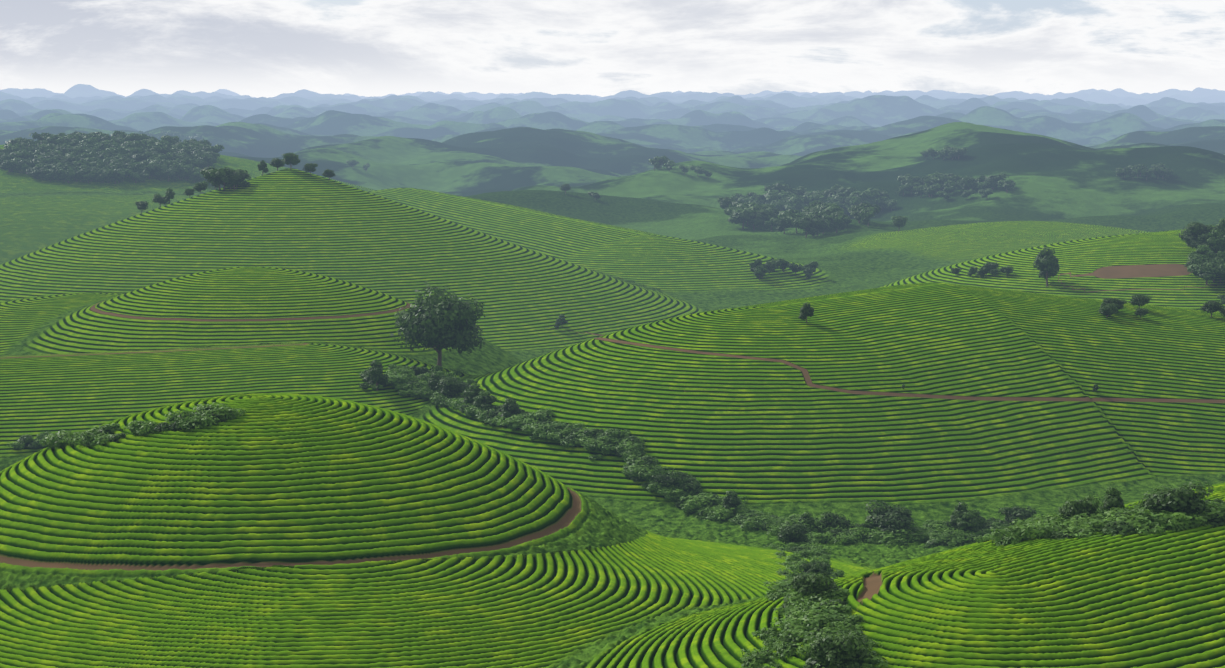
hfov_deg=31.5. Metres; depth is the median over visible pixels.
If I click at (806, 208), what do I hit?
tree
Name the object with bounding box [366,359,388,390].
tree
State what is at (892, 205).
tree
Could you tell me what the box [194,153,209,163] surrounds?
tree
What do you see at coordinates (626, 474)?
bush
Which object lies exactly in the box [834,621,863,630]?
bush
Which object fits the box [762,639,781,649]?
bush
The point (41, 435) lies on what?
bush
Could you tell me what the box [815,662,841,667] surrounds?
bush
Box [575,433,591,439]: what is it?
bush
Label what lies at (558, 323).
tree
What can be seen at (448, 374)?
bush
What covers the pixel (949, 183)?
tree
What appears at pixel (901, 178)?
tree
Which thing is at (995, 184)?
tree
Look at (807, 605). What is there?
bush
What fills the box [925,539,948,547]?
bush
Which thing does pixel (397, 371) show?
bush
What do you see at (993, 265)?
tree
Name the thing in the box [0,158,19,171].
tree
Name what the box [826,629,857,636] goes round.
bush
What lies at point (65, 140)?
tree
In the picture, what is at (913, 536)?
bush
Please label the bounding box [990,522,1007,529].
bush
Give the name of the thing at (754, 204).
tree
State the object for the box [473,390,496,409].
bush
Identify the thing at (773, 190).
tree
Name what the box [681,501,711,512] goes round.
bush
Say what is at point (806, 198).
tree
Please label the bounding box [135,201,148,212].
tree
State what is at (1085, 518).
bush
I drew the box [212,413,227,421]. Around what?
bush
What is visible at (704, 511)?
bush
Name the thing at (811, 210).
tree
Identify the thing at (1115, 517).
bush
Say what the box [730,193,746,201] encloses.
tree
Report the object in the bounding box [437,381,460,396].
bush
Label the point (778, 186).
tree
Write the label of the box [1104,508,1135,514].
bush
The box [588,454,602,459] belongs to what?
bush
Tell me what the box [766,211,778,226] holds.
tree
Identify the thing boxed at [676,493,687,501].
bush
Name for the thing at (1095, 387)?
tree
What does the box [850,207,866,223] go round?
tree
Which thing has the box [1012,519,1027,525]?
bush
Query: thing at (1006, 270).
tree
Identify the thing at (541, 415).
bush
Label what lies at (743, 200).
tree
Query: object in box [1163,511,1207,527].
bush
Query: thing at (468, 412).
bush
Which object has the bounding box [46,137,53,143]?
tree
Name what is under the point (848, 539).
bush
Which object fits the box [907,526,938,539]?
bush
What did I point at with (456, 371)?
bush
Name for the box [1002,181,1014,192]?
tree
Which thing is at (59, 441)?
bush
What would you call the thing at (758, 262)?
tree
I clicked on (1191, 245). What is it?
tree
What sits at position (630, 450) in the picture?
bush
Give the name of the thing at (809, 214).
tree
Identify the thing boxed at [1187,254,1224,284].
tree
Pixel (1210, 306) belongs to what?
tree
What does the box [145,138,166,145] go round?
tree
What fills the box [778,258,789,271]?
tree
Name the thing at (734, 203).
tree
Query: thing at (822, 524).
bush
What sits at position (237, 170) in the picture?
tree
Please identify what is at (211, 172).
tree
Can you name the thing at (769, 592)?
bush
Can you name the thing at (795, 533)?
tree
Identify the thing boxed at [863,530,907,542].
bush
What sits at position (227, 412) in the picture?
bush
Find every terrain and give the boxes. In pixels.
[0,84,1224,492]
[0,393,1224,667]
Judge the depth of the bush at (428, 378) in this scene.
585.26 m
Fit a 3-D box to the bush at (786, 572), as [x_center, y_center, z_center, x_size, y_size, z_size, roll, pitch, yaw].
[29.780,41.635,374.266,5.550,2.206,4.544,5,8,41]
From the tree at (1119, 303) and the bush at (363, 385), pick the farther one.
the tree at (1119, 303)
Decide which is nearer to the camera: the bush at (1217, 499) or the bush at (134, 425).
the bush at (1217, 499)
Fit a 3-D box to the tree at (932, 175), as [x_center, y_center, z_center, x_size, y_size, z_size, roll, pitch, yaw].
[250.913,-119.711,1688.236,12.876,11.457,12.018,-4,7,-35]
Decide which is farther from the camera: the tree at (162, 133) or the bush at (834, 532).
the tree at (162, 133)
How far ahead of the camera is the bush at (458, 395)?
569.80 m
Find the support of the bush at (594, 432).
on the terrain at (286, 531)
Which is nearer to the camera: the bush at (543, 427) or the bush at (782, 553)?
the bush at (782, 553)
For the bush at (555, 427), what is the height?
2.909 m
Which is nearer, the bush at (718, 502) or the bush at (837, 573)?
the bush at (837, 573)
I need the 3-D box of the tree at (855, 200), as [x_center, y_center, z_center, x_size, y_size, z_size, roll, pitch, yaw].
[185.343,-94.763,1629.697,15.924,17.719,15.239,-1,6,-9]
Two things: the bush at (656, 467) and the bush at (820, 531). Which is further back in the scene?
the bush at (656, 467)
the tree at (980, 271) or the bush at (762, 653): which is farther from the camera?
the tree at (980, 271)
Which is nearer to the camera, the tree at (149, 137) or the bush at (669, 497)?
the bush at (669, 497)
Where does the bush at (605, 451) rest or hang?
on the terrain at (286, 531)
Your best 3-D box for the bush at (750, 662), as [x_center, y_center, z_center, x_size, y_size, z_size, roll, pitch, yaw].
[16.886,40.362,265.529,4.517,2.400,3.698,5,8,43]
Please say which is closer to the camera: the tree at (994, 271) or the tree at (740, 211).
the tree at (994, 271)
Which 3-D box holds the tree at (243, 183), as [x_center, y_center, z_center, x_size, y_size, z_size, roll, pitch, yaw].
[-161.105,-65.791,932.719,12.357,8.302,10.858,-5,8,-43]
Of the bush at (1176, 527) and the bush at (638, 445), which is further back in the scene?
the bush at (638, 445)
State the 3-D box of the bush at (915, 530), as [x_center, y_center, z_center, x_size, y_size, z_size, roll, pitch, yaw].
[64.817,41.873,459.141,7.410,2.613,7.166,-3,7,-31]
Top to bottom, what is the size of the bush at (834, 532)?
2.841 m
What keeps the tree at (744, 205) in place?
on the terrain at (298, 278)
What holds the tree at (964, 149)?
on the terrain at (298, 278)
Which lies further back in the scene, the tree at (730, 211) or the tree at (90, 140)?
the tree at (90, 140)
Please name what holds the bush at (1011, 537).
on the terrain at (286, 531)
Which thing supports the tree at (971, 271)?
on the terrain at (298, 278)
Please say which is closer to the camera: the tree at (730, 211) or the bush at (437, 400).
the bush at (437, 400)
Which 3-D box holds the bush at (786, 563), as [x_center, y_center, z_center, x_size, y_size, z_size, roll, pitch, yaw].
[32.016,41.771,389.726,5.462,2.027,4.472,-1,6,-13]
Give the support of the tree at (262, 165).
on the terrain at (298, 278)
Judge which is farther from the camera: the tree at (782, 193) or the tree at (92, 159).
the tree at (782, 193)
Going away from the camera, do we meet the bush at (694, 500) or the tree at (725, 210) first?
the bush at (694, 500)
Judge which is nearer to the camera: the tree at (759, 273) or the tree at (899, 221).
the tree at (759, 273)
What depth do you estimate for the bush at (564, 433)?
514.16 m
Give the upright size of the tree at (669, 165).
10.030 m
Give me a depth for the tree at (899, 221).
1266.47 m
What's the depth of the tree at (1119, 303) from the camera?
598.61 m
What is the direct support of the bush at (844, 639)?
on the terrain at (286, 531)
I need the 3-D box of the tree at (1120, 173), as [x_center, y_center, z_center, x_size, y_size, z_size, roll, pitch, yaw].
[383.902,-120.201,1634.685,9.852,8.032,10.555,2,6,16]
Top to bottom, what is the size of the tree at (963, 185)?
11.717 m
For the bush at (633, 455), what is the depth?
497.73 m
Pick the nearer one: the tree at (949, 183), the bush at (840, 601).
the bush at (840, 601)
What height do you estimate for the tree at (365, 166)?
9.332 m
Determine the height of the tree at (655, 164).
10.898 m
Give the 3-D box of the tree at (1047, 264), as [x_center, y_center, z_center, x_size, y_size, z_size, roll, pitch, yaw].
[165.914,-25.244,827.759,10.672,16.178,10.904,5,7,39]
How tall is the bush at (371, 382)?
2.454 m
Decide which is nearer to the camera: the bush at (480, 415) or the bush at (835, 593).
the bush at (835, 593)
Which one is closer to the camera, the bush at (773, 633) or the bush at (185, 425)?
the bush at (773, 633)
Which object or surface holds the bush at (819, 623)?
on the terrain at (286, 531)
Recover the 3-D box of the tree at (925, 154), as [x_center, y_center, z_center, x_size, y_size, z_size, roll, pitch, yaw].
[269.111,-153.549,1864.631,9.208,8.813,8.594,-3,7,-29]
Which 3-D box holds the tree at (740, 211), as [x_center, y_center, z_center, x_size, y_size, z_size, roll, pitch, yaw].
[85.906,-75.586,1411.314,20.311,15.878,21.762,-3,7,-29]
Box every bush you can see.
[7,441,24,449]
[17,434,33,443]
[28,441,38,448]
[36,431,50,439]
[40,432,59,448]
[40,442,54,449]
[43,430,77,443]
[46,432,78,448]
[65,438,79,445]
[72,428,98,443]
[73,436,84,445]
[81,432,103,443]
[83,439,98,447]
[90,423,121,434]
[92,433,115,444]
[109,433,125,442]
[127,420,155,434]
[137,420,157,435]
[154,422,169,431]
[165,409,207,424]
[165,416,191,425]
[168,419,181,430]
[177,415,210,431]
[188,410,218,426]
[193,402,227,414]
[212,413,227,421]
[215,407,246,420]
[359,382,368,388]
[362,375,370,381]
[367,380,375,384]
[371,384,382,389]
[384,378,394,385]
[386,368,414,375]
[387,373,415,383]
[388,364,404,369]
[393,369,413,375]
[393,381,411,386]
[394,383,411,389]
[397,390,411,395]
[404,388,438,399]
[408,380,426,389]
[410,366,422,374]
[412,374,431,382]
[419,367,428,373]
[427,371,444,374]
[430,394,449,406]
[431,365,442,370]
[436,390,462,397]
[444,372,455,377]
[447,398,462,403]
[452,368,465,374]
[452,398,473,408]
[459,405,468,412]
[464,407,475,416]
[466,379,477,383]
[470,405,496,413]
[476,408,496,421]
[482,411,496,419]
[482,417,503,426]
[492,417,536,430]
[495,405,502,413]
[510,413,537,423]
[514,409,524,414]
[521,423,538,432]
[528,408,553,420]
[532,424,553,437]
[536,423,558,430]
[537,430,560,439]
[542,421,572,428]
[546,423,560,430]
[547,429,571,440]
[560,437,585,446]
[563,435,574,442]
[565,423,585,429]
[570,427,587,434]
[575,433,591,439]
[578,427,594,436]
[580,437,604,451]
[583,428,605,437]
[585,437,604,450]
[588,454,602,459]
[593,434,614,444]
[596,431,606,437]
[596,436,621,442]
[601,448,613,454]
[602,441,623,451]
[605,428,630,437]
[613,446,628,452]
[615,440,640,448]
[615,445,638,453]
[616,443,645,450]
[621,453,644,457]
[622,436,644,443]
[622,470,630,477]
[623,435,640,444]
[623,454,647,465]
[623,463,643,470]
[624,452,643,460]
[625,446,644,452]
[627,465,664,476]
[630,472,645,481]
[632,464,674,479]
[637,472,665,480]
[638,455,659,466]
[646,480,670,491]
[657,485,687,495]
[663,493,677,500]
[675,501,685,507]
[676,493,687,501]
[677,491,695,501]
[679,492,723,504]
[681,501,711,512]
[686,492,721,508]
[695,515,707,519]
[696,506,715,515]
[706,506,733,520]
[712,495,747,506]
[714,502,744,512]
[722,503,749,516]
[729,513,752,524]
[734,508,750,514]
[734,514,745,522]
[739,647,782,664]
[740,515,773,531]
[740,653,763,667]
[745,510,771,517]
[751,626,777,639]
[758,517,779,528]
[760,665,772,667]
[762,519,782,528]
[762,579,792,591]
[762,635,781,643]
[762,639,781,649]
[763,543,782,547]
[765,587,789,598]
[766,525,782,534]
[768,592,787,600]
[770,616,816,630]
[770,631,789,639]
[773,551,786,556]
[773,605,793,614]
[773,642,796,653]
[775,562,800,565]
[776,568,799,576]
[776,641,802,660]
[777,514,800,521]
[777,547,789,551]
[779,619,815,640]
[779,637,798,646]
[780,561,799,566]
[781,606,796,616]
[782,518,811,527]
[782,542,799,547]
[782,594,803,607]
[785,553,804,561]
[786,516,822,526]
[786,564,803,572]
[787,589,797,595]
[787,596,803,606]
[789,546,805,551]
[789,611,803,620]
[791,592,815,603]
[792,596,832,604]
[794,550,813,558]
[796,541,827,549]
[796,642,813,659]
[797,612,833,625]
[798,601,815,613]
[798,628,842,645]
[799,606,849,630]
[799,627,824,641]
[800,610,847,624]
[801,517,820,530]
[802,656,829,667]
[803,526,811,533]
[804,556,830,566]
[805,531,832,543]
[807,550,830,559]
[808,588,849,602]
[810,546,831,555]
[810,599,847,614]
[814,526,824,533]
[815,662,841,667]
[817,625,872,647]
[818,524,842,532]
[818,598,850,607]
[819,605,851,616]
[820,521,853,533]
[825,568,844,576]
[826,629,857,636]
[827,531,858,540]
[830,527,846,538]
[831,533,862,544]
[831,614,864,628]
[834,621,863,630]
[841,527,880,540]
[853,639,882,647]
[854,523,875,529]
[856,649,887,667]
[862,538,878,543]
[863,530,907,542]
[870,531,885,540]
[875,527,912,544]
[880,525,925,530]
[886,537,908,545]
[896,532,924,541]
[906,532,917,542]
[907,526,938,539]
[912,527,929,533]
[917,532,937,541]
[922,519,936,526]
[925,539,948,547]
[927,519,949,528]
[928,533,965,545]
[930,524,955,529]
[933,529,954,533]
[943,529,971,540]
[964,534,979,542]
[966,530,990,538]
[973,534,991,542]
[984,519,995,528]
[989,523,1034,543]
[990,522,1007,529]
[991,529,1021,545]
[1010,520,1029,525]
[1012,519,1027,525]
[1019,518,1076,538]
[1024,520,1049,525]
[1025,516,1047,524]
[1029,513,1057,522]
[1048,514,1074,524]
[1049,529,1077,539]
[1059,525,1101,539]
[1062,513,1093,527]
[1074,510,1108,522]
[1083,518,1108,531]
[1094,508,1124,519]
[1101,520,1134,535]
[1103,511,1134,520]
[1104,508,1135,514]
[1107,507,1138,514]
[1108,515,1141,530]
[1115,512,1136,516]
[1118,509,1183,530]
[1123,502,1149,510]
[1128,520,1165,534]
[1130,505,1164,512]
[1155,517,1184,531]
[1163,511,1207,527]
[1164,524,1194,530]
[1181,501,1224,523]
[1184,506,1216,518]
[1194,512,1224,527]
[1204,500,1224,505]
[1205,501,1224,518]
[1209,498,1224,504]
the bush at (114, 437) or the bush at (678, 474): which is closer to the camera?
the bush at (114, 437)
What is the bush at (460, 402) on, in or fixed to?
on the terrain at (298, 278)
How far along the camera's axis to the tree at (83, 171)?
1437.89 m
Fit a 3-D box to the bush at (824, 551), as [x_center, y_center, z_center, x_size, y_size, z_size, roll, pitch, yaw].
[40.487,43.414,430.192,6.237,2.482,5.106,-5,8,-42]
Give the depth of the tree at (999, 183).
1595.70 m
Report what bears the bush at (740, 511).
on the terrain at (286, 531)
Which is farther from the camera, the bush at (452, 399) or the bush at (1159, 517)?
the bush at (452, 399)
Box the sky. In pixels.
[0,0,1224,97]
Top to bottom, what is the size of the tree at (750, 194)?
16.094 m
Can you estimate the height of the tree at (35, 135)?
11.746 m
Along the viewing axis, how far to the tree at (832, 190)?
1663.02 m
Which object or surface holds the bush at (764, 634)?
on the terrain at (286, 531)
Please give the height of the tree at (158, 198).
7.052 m
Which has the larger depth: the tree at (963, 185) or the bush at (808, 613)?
the tree at (963, 185)
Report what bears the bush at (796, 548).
on the terrain at (286, 531)
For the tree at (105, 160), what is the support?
on the terrain at (298, 278)
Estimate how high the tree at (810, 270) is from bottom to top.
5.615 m
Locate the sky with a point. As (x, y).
(253, 48)
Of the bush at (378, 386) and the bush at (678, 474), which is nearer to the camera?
the bush at (678, 474)
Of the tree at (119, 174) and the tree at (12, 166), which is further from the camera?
the tree at (12, 166)
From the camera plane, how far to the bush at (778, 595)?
295.02 m
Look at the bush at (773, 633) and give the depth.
271.87 m
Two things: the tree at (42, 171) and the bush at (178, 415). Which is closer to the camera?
the bush at (178, 415)
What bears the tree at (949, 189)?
on the terrain at (298, 278)
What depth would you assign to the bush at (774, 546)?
433.46 m
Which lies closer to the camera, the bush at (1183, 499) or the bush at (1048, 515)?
the bush at (1183, 499)
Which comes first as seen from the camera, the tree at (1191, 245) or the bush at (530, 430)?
the bush at (530, 430)
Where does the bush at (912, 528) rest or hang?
on the terrain at (286, 531)
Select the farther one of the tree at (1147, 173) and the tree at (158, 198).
the tree at (1147, 173)
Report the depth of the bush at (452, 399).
559.26 m
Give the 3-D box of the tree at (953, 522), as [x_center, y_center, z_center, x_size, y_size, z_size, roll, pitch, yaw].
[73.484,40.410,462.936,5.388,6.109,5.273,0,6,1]
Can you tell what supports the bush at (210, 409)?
on the terrain at (286, 531)
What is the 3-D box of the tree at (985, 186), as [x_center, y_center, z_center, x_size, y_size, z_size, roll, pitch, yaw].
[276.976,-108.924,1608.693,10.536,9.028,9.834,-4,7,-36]
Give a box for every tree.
[0,147,10,152]
[0,156,10,162]
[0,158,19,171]
[4,137,26,147]
[5,143,27,149]
[8,157,19,171]
[16,139,35,143]
[29,132,46,140]
[31,150,39,156]
[33,168,47,179]
[40,148,50,154]
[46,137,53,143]
[47,167,64,180]
[48,157,59,163]
[52,136,74,143]
[64,134,82,138]
[65,153,83,158]
[75,169,86,181]
[79,137,96,143]
[83,135,101,142]
[86,157,102,161]
[89,131,105,134]
[100,135,111,140]
[102,157,111,165]
[104,168,124,183]
[106,146,122,151]
[113,130,125,137]
[122,136,131,141]
[124,139,142,143]
[127,134,141,140]
[132,151,152,161]
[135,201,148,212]
[138,134,156,140]
[141,165,157,178]
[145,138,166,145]
[147,158,164,162]
[151,193,168,206]
[158,131,173,136]
[163,188,174,203]
[167,130,180,136]
[167,165,191,179]
[172,144,191,152]
[172,147,190,153]
[180,134,188,139]
[182,141,195,147]
[183,188,194,197]
[188,134,203,140]
[189,139,211,145]
[189,150,205,154]
[193,180,208,191]
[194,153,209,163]
[196,160,207,168]
[200,145,212,151]
[200,166,223,189]
[203,151,219,162]
[203,155,213,168]
[204,167,232,189]
[209,144,224,152]
[212,167,247,188]
[221,173,242,189]
[224,172,250,188]
[257,160,268,174]
[269,158,284,170]
[281,152,300,169]
[303,163,317,175]
[322,169,335,177]
[346,159,358,168]
[362,163,369,171]
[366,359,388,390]
[390,281,484,366]
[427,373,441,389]
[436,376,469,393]
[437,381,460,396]
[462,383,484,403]
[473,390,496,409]
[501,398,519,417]
[554,319,561,327]
[557,314,567,326]
[560,184,571,193]
[587,191,600,200]
[648,159,660,170]
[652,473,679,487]
[654,156,669,168]
[662,160,674,170]
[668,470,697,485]
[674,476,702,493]
[678,164,688,172]
[689,165,703,173]
[702,169,712,176]
[717,197,736,208]
[723,207,732,214]
[723,490,741,513]
[726,206,741,214]
[728,206,760,227]
[729,200,751,206]
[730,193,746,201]
[734,206,770,229]
[736,203,758,208]
[738,195,760,202]
[745,192,764,199]
[745,198,764,204]
[748,202,773,208]
[749,259,762,270]
[753,270,764,279]
[754,266,769,278]
[759,189,778,203]
[761,205,780,225]
[762,262,776,273]
[764,183,791,192]
[765,190,791,207]
[765,191,788,210]
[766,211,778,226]
[768,258,783,267]
[771,199,796,210]
[773,216,792,233]
[777,210,804,232]
[777,523,807,543]
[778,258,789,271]
[779,209,799,213]
[780,186,802,196]
[781,194,803,209]
[785,263,804,274]
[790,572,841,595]
[791,216,820,237]
[794,186,806,193]
[794,195,808,204]
[798,302,814,322]
[799,512,814,527]
[799,561,830,574]
[800,204,820,212]
[803,194,827,204]
[803,217,828,236]
[803,261,818,274]
[803,270,811,278]
[805,192,823,198]
[805,267,815,274]
[805,563,830,575]
[806,190,826,197]
[806,212,825,216]
[806,564,823,577]
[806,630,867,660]
[807,205,832,213]
[808,200,827,207]
[809,214,835,235]
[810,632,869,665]
[813,203,843,214]
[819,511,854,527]
[821,184,847,198]
[825,193,852,205]
[829,211,845,232]
[831,213,846,229]
[836,187,856,196]
[836,201,850,213]
[843,214,851,224]
[848,188,879,199]
[848,206,867,222]
[849,196,867,206]
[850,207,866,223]
[851,203,881,213]
[860,207,875,226]
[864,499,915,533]
[873,188,888,197]
[873,196,889,204]
[873,199,887,210]
[884,199,896,208]
[888,200,896,210]
[892,216,907,231]
[897,174,910,185]
[898,185,906,195]
[902,181,920,193]
[903,174,921,184]
[913,185,923,197]
[920,150,930,156]
[923,183,933,196]
[924,178,932,184]
[924,183,943,196]
[926,148,939,158]
[926,173,939,178]
[931,177,946,190]
[937,149,947,158]
[937,191,949,198]
[939,150,945,159]
[940,173,960,180]
[943,186,956,192]
[944,180,960,192]
[946,510,961,529]
[947,152,954,159]
[947,175,961,181]
[950,149,966,158]
[950,502,968,518]
[951,268,960,273]
[954,147,967,155]
[957,176,975,186]
[957,512,979,531]
[960,178,973,189]
[961,189,975,197]
[965,181,977,190]
[967,266,975,275]
[969,509,986,528]
[975,175,985,186]
[977,268,984,278]
[978,188,992,198]
[979,181,994,189]
[981,263,991,275]
[984,172,1008,189]
[987,182,997,189]
[987,262,998,269]
[990,269,999,275]
[997,180,1015,189]
[998,506,1036,523]
[1000,265,1013,275]
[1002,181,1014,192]
[1033,247,1059,286]
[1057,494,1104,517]
[1092,384,1098,392]
[1098,306,1114,316]
[1098,486,1124,510]
[1102,298,1117,303]
[1107,303,1117,312]
[1114,300,1126,312]
[1116,167,1132,177]
[1116,170,1128,176]
[1128,170,1138,177]
[1130,294,1151,307]
[1131,165,1146,176]
[1134,308,1149,317]
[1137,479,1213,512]
[1141,169,1152,179]
[1148,166,1166,178]
[1179,221,1213,243]
[1181,233,1202,247]
[1187,245,1215,268]
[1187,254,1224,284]
[1190,232,1212,246]
[1199,300,1223,316]
[1203,229,1224,254]
[1206,244,1215,253]
[1209,224,1220,230]
[1214,218,1224,235]
[1214,251,1224,281]
[1216,263,1224,279]
[1217,262,1224,278]
[1217,295,1224,303]
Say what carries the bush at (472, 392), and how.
on the terrain at (298, 278)
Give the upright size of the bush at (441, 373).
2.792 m
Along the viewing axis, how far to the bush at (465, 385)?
569.28 m
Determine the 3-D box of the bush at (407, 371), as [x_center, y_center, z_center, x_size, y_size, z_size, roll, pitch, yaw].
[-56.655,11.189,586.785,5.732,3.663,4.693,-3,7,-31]
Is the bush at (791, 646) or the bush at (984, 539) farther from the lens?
the bush at (984, 539)
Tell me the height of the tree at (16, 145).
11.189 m
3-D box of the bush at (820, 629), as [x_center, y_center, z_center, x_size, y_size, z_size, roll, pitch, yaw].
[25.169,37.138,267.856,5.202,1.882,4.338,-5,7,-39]
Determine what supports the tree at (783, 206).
on the terrain at (298, 278)
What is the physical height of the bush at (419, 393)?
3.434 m
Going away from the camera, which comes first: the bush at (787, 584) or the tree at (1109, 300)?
the bush at (787, 584)
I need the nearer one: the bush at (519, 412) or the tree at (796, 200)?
the bush at (519, 412)
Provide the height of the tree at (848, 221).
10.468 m
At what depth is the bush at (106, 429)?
363.48 m
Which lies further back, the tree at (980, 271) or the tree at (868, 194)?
the tree at (868, 194)
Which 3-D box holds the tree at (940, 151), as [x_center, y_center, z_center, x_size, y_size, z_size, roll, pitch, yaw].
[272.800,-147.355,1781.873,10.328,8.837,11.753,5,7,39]
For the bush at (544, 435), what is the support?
on the terrain at (286, 531)
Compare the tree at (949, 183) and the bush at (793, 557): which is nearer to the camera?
the bush at (793, 557)
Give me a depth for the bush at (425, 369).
596.48 m
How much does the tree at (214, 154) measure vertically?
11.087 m
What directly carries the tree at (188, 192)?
on the terrain at (298, 278)
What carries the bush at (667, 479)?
on the terrain at (286, 531)
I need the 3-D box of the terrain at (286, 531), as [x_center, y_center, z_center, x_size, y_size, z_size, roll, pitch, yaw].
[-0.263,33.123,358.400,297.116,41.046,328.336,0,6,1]
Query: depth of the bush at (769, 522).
459.97 m
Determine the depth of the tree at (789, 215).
1349.89 m
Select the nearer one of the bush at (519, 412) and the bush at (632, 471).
the bush at (632, 471)
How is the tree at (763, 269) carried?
on the terrain at (298, 278)
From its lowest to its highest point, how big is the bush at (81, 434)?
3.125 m
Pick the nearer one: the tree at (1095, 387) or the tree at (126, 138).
the tree at (1095, 387)
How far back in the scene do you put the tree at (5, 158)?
1465.71 m
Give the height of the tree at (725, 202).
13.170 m
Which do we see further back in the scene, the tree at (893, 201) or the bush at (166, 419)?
the tree at (893, 201)
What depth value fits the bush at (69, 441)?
363.63 m
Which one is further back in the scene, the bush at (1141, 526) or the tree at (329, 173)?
the tree at (329, 173)
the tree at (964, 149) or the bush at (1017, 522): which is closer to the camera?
the bush at (1017, 522)
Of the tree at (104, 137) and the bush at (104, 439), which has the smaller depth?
the bush at (104, 439)
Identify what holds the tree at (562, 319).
on the terrain at (298, 278)
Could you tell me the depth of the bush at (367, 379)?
579.17 m
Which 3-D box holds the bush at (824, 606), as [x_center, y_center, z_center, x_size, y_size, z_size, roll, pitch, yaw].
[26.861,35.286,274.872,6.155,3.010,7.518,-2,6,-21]
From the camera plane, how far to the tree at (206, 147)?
1563.47 m
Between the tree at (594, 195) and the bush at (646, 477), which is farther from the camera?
the tree at (594, 195)
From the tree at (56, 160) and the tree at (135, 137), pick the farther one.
the tree at (135, 137)
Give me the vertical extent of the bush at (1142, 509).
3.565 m
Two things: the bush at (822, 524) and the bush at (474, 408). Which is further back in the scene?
the bush at (474, 408)
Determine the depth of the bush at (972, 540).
452.15 m
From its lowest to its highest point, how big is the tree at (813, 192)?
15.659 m
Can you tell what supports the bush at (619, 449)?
on the terrain at (286, 531)
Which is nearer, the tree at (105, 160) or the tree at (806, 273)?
the tree at (806, 273)
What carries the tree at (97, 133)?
on the terrain at (298, 278)
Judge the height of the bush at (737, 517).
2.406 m
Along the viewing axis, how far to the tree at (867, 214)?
1348.40 m
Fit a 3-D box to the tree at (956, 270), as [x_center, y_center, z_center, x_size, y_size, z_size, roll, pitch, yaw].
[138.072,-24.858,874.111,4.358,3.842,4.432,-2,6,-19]
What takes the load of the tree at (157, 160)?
on the terrain at (298, 278)
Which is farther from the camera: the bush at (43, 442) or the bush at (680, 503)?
the bush at (680, 503)
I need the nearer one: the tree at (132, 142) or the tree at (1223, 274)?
the tree at (1223, 274)
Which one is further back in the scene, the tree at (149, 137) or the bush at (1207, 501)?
the tree at (149, 137)
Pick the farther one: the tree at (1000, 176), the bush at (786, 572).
the tree at (1000, 176)
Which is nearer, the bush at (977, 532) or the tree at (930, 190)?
the bush at (977, 532)
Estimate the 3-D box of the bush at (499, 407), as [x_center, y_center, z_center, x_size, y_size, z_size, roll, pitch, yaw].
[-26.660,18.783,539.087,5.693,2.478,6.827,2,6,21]
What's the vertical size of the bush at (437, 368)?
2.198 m
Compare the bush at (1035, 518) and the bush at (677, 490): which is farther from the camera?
the bush at (677, 490)
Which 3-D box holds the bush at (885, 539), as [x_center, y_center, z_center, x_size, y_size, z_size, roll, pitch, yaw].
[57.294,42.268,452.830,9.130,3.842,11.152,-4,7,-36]
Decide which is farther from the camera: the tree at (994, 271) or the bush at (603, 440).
the tree at (994, 271)
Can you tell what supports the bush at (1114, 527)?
on the terrain at (286, 531)
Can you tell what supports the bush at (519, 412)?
on the terrain at (298, 278)
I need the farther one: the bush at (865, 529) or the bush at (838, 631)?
the bush at (865, 529)
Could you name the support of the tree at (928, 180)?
on the terrain at (298, 278)
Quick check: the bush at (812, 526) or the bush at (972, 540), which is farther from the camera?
the bush at (812, 526)
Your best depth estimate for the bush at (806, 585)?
283.06 m
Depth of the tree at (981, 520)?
461.08 m
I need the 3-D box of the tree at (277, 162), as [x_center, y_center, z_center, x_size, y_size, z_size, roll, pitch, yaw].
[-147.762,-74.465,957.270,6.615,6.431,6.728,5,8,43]
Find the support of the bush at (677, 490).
on the terrain at (286, 531)
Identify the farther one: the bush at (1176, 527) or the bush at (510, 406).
the bush at (510, 406)
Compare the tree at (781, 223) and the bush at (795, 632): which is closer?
the bush at (795, 632)
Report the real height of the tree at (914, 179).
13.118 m
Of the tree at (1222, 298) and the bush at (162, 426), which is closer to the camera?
the bush at (162, 426)
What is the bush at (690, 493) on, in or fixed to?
on the terrain at (286, 531)
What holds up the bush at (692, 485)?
on the terrain at (286, 531)
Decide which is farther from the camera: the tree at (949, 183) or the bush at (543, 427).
the tree at (949, 183)
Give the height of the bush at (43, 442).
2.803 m
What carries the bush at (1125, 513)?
on the terrain at (286, 531)
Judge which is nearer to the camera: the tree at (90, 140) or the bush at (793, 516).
the bush at (793, 516)
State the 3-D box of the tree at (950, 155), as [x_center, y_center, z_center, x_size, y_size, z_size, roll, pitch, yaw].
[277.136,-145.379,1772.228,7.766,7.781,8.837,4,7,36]
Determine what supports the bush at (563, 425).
on the terrain at (298, 278)
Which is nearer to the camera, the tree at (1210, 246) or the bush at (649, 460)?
the bush at (649, 460)
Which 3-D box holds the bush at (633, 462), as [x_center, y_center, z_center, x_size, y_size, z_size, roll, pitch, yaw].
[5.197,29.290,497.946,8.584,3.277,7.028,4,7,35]
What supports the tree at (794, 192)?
on the terrain at (298, 278)
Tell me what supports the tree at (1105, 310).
on the terrain at (298, 278)
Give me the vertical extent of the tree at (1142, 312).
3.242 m
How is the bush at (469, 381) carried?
on the terrain at (298, 278)
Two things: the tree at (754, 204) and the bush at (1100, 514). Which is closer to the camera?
the bush at (1100, 514)
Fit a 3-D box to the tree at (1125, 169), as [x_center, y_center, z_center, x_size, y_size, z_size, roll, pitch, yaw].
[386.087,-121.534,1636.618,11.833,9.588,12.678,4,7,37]
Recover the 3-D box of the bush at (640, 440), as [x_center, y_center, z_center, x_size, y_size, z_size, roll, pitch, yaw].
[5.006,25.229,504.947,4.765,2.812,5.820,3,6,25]
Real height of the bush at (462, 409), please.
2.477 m

